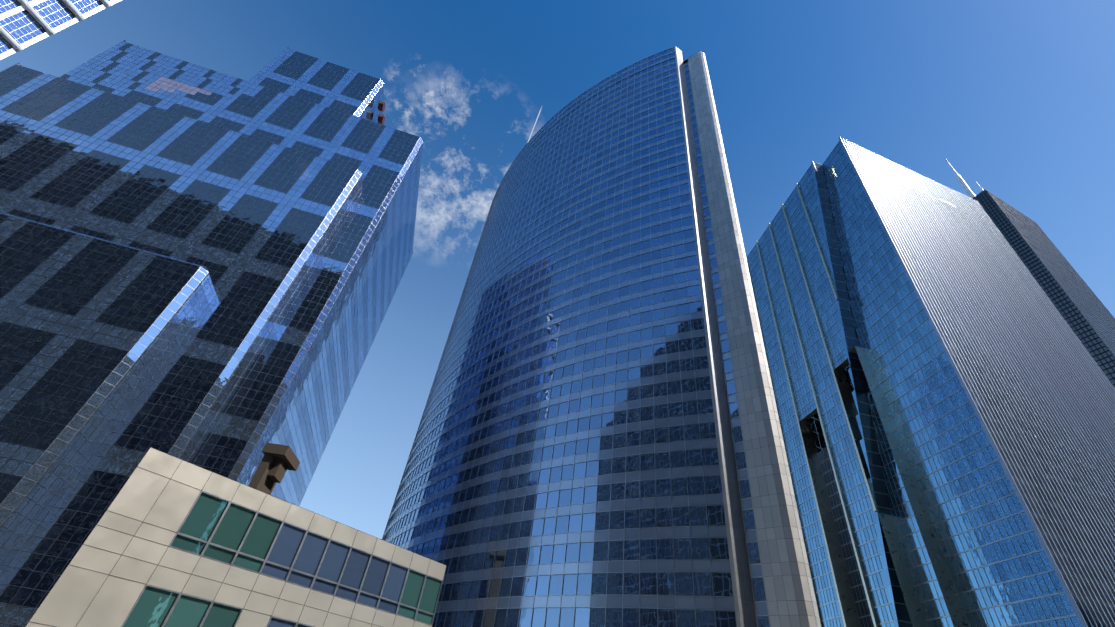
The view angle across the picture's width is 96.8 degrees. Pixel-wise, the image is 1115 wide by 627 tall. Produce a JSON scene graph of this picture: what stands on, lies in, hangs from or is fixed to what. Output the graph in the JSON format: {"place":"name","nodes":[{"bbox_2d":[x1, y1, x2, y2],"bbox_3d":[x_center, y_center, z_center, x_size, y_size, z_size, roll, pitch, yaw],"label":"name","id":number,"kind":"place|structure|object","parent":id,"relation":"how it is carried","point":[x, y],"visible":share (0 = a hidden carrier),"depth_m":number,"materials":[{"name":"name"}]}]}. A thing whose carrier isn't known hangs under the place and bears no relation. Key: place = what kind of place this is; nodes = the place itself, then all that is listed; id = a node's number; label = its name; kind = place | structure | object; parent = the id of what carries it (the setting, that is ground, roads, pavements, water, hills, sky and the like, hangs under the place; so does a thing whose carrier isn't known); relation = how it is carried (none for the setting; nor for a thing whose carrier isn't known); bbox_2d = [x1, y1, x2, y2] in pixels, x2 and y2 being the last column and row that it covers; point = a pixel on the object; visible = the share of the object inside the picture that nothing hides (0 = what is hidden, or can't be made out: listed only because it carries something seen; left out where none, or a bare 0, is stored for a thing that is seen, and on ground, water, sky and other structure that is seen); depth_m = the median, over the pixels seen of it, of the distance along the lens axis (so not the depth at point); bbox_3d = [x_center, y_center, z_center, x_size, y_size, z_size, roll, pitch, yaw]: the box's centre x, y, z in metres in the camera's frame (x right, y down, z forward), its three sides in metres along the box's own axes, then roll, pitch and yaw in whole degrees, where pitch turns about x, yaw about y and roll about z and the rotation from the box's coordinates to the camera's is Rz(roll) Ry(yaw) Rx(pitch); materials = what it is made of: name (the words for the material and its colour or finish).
{"place":"outdoors","nodes":[
{"label":"outdoors","id":0,"kind":"place"},
{"bbox_2d":[0,0,120,59],"bbox_3d":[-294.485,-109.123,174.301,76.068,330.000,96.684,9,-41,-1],"label":"building","id":1,"kind":"structure","parent":0,"point":[24,24],"depth_m":243.08,"materials":[{"name":"blue glass"}]},
{"bbox_2d":[248,442,299,494],"bbox_3d":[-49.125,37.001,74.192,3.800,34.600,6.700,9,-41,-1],"label":"chimney","id":2,"kind":"object","parent":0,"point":[278,461],"visible":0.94,"depth_m":82.28,"materials":[{"name":"concrete"}]},
{"bbox_2d":[0,0,1114,538],"label":"sky","id":3,"kind":"structure","parent":0,"point":[1017,96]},
{"bbox_2d":[945,159,1114,387],"bbox_3d":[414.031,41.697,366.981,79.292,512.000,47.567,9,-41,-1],"label":"tower","id":4,"kind":"structure","parent":0,"point":[1086,314],"depth_m":411.75,"materials":[{"name":"grey glass"}]},
{"label":"ground","id":5,"kind":"structure","parent":0,"visible":0},
{"bbox_2d":[0,40,422,626],"bbox_3d":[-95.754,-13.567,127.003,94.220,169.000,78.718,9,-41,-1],"label":"tower","id":6,"kind":"structure","parent":5,"relation":"on","point":[202,267],"depth_m":101.17,"materials":[{"name":"blue glass"}]},
{"bbox_2d":[25,447,446,626],"bbox_3d":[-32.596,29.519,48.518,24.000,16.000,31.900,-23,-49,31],"label":"building","id":7,"kind":"structure","parent":5,"relation":"on","point":[172,541],"depth_m":40.31,"materials":[{"name":"beige concrete"}]},
{"bbox_2d":[382,46,821,626],"bbox_3d":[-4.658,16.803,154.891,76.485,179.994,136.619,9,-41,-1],"label":"tower","id":8,"kind":"structure","parent":5,"relation":"on","point":[598,440],"depth_m":89.06,"materials":[{"name":"blue glass"}]},
{"bbox_2d":[737,137,1114,626],"bbox_3d":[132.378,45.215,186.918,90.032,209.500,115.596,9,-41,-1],"label":"tower","id":9,"kind":"structure","parent":5,"relation":"on","point":[943,385],"depth_m":150.52,"materials":[{"name":"blue glass"}]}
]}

